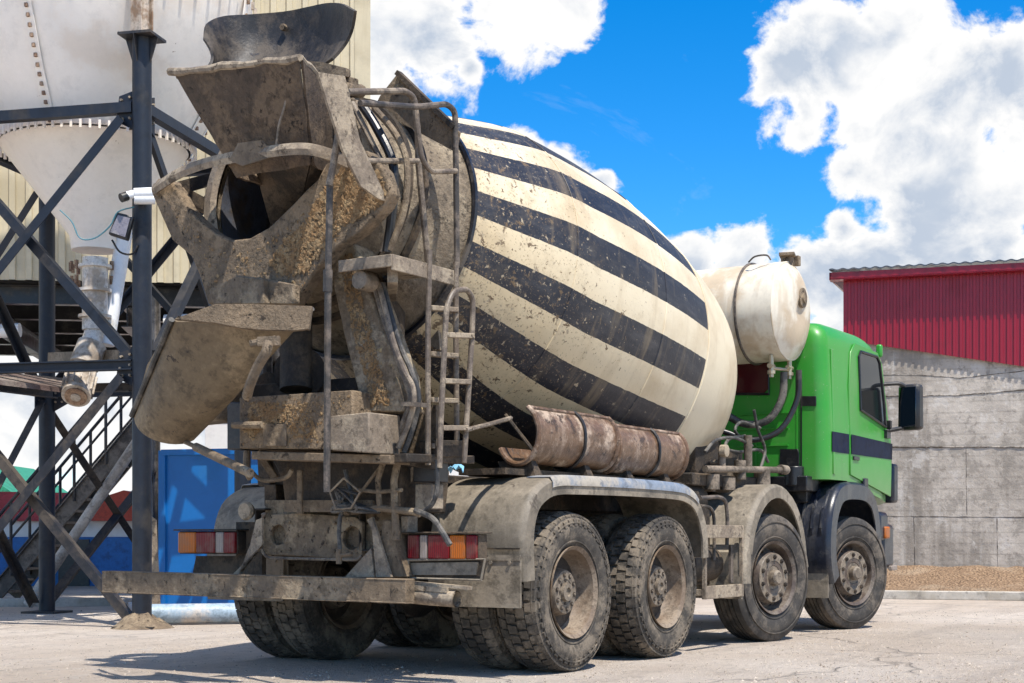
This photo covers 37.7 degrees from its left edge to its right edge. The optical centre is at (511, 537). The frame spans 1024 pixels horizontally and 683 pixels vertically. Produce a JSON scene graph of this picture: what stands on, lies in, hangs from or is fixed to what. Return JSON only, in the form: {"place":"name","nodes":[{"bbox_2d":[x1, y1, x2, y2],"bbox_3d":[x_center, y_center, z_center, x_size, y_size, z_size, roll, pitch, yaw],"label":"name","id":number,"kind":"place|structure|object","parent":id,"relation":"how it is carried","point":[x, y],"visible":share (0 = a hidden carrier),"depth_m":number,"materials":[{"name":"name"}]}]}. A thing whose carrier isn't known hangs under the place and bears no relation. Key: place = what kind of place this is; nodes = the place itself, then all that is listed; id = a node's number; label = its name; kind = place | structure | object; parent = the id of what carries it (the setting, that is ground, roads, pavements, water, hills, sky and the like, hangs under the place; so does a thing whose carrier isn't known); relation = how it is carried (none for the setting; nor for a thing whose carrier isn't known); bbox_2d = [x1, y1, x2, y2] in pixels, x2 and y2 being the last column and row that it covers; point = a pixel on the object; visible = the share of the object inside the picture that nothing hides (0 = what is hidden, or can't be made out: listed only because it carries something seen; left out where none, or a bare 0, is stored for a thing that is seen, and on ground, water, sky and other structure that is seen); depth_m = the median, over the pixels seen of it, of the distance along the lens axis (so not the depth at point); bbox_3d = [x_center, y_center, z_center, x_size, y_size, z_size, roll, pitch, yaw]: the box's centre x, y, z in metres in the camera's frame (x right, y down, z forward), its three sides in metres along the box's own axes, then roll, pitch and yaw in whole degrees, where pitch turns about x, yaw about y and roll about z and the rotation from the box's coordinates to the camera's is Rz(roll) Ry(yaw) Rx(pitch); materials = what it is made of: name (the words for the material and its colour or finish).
{"place":"outdoors","nodes":[
{"label":"outdoors","id":0,"kind":"place"},
{"bbox_2d":[0,0,369,377],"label":"beige clad building","id":1,"kind":"structure","parent":0,"point":[19,283],"depth_m":20.87,"materials":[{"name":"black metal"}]},
{"bbox_2d":[205,424,462,475],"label":"white shed","id":2,"kind":"structure","parent":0,"point":[215,436],"depth_m":34.00,"materials":[{"name":"paint"}]},
{"bbox_2d":[0,586,1023,682],"bbox_3d":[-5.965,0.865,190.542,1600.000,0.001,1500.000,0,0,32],"label":"ground","id":3,"kind":"structure","parent":0,"point":[217,655],"depth_m":11.04,"materials":[{"name":"grey concrete"}]},
{"bbox_2d":[0,466,66,492],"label":"green roofed shed","id":4,"kind":"structure","parent":3,"relation":"on","point":[24,473],"depth_m":43.58,"materials":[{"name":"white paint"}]},
{"bbox_2d":[0,597,110,606],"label":"concrete slab","id":5,"kind":"structure","parent":3,"relation":"on","point":[59,602],"depth_m":18.96,"materials":[{"name":"grey concrete"}]},
{"bbox_2d":[0,380,131,597],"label":"steel stairway","id":6,"kind":"object","parent":3,"relation":"on","point":[71,508],"visible":0.44,"depth_m":19.22,"materials":[{"name":"black metal"}]},
{"bbox_2d":[0,490,131,585],"bbox_3d":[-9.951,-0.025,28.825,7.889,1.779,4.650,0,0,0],"label":"blue building","id":7,"kind":"structure","parent":3,"relation":"on","point":[113,552],"depth_m":27.00,"materials":[{"name":"paint"}]},
{"bbox_2d":[58,539,89,585],"bbox_3d":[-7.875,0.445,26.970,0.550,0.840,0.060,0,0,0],"label":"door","id":8,"kind":"structure","parent":7,"relation":"in","point":[81,579],"depth_m":26.94,"materials":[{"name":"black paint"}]},
{"bbox_2d":[23,440,131,607],"bbox_3d":[-5.041,-0.431,18.200,1.770,2.560,0.130,0,0,0],"label":"feed pipe","id":9,"kind":"object","parent":3,"relation":"on","point":[99,498],"visible":0.61,"depth_m":18.14,"materials":[{"name":"grey metal"}]},
{"bbox_2d":[0,0,256,629],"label":"cement silo","id":10,"kind":"object","parent":3,"relation":"on","point":[98,113],"visible":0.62,"depth_m":14.75,"materials":[{"name":"white metal"}]},
{"bbox_2d":[0,350,131,398],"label":"service platform","id":11,"kind":"structure","parent":10,"relation":"attached to","point":[35,385],"depth_m":15.35,"materials":[{"name":"metal"}]},
{"bbox_2d":[61,231,131,406],"bbox_3d":[-4.315,-2.394,15.436,0.451,2.155,1.179,0,0,12],"label":"screw conveyor","id":12,"kind":"object","parent":10,"relation":"attached to","point":[101,292],"visible":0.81,"depth_m":15.48,"materials":[{"name":"grey metal"}]},
{"bbox_2d":[60,206,133,239],"bbox_3d":[-3.944,-2.989,14.250,0.709,0.323,0.014,0,0,0],"label":"cable","id":13,"kind":"object","parent":10,"relation":"attached to","point":[109,226],"visible":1,"depth_m":14.24,"materials":[{"name":"teal plastic"}]},
{"bbox_2d":[109,213,133,240],"bbox_3d":[-3.705,-2.954,14.230,0.229,0.258,0.100,0,0,0],"label":"floodlight","id":14,"kind":"object","parent":10,"relation":"attached to","point":[122,226],"visible":1,"depth_m":14.18,"materials":[{"name":"black paint"}]},
{"bbox_2d":[111,239,138,254],"bbox_3d":[-3.689,-2.770,14.300,0.263,0.151,0.020,0,0,0],"label":"cable","id":15,"kind":"object","parent":10,"relation":"hanging from","point":[119,251],"visible":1,"depth_m":14.29,"materials":[{"name":"black rubber"}]},
{"bbox_2d":[118,187,154,203],"bbox_3d":[-3.545,-3.246,14.200,0.355,0.170,0.132,0,0,-21],"label":"security camera","id":16,"kind":"object","parent":10,"relation":"attached to","point":[141,195],"visible":0.79,"depth_m":14.17,"materials":[{"name":"white paint"}]},
{"bbox_2d":[110,612,173,629],"bbox_3d":[-3.552,0.787,14.400,0.600,0.244,0.600,0,0,32],"label":"spilled cement","id":17,"kind":"object","parent":3,"relation":"on","point":[133,621],"visible":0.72,"depth_m":14.24,"materials":[{"name":"concrete"}]},
{"bbox_2d":[152,517,160,603],"bbox_3d":[-3.877,0.238,16.215,0.151,1.037,0.030,0,0,0],"label":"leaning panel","id":18,"kind":"object","parent":3,"relation":"on","point":[155,568],"visible":0.38,"depth_m":16.20,"materials":[{"name":"metal"}]},
{"bbox_2d":[131,296,226,537],"bbox_3d":[-3.630,-1.135,19.900,2.780,4.000,1.579,0,0,0],"label":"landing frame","id":19,"kind":"object","parent":3,"relation":"on","point":[155,332],"visible":0.16,"depth_m":19.22,"materials":[{"name":"metal"}]},
{"bbox_2d":[127,602,239,623],"bbox_3d":[-3.161,0.755,15.000,1.318,0.250,0.250,0,0,-18],"label":"ground pipe","id":20,"kind":"object","parent":3,"relation":"on","point":[197,613],"visible":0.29,"depth_m":14.92,"materials":[{"name":"silver metal"}]},
{"bbox_2d":[158,448,257,603],"bbox_3d":[-2.684,-0.103,18.438,2.372,1.866,2.442,0,0,15],"label":"blue container","id":21,"kind":"object","parent":3,"relation":"on","point":[195,490],"visible":0.32,"depth_m":17.52,"materials":[{"name":"metal"}]},
{"bbox_2d":[0,610,1023,682],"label":"stones","id":22,"kind":"object","parent":3,"relation":"on","point":[821,677],"visible":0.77,"depth_m":10.06,"materials":[{"name":"beige gravel"}]},
{"bbox_2d":[102,3,922,672],"bbox_3d":[0.443,-1.230,12.089,3.176,4.214,9.281,0,0,32],"label":"concrete mixer truck","id":23,"kind":"object","parent":3,"relation":"on","point":[628,421],"visible":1,"depth_m":9.64,"materials":[{"name":"metal"}]},
{"bbox_2d":[868,344,1023,566],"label":"concrete wall","id":24,"kind":"structure","parent":3,"relation":"on","point":[958,459],"depth_m":23.41,"materials":[{"name":"grey concrete"}]},
{"bbox_2d":[829,258,1023,365],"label":"red barn","id":25,"kind":"structure","parent":24,"relation":"on","point":[971,310],"depth_m":23.40,"materials":[{"name":"red metal"}]},
{"bbox_2d":[883,590,1023,600],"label":"kerb","id":26,"kind":"structure","parent":3,"relation":"on","point":[959,595],"depth_m":20.93,"materials":[{"name":"concrete"}]},
{"bbox_2d":[885,565,1023,591],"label":"gravel bank","id":27,"kind":"structure","parent":3,"relation":"on","point":[954,578],"depth_m":22.57,"materials":[{"name":"beige gravel"}]},
{"bbox_2d":[0,0,1023,494],"label":"sky","id":28,"kind":"structure","parent":0,"point":[835,134],"materials":[{"name":"blue"}]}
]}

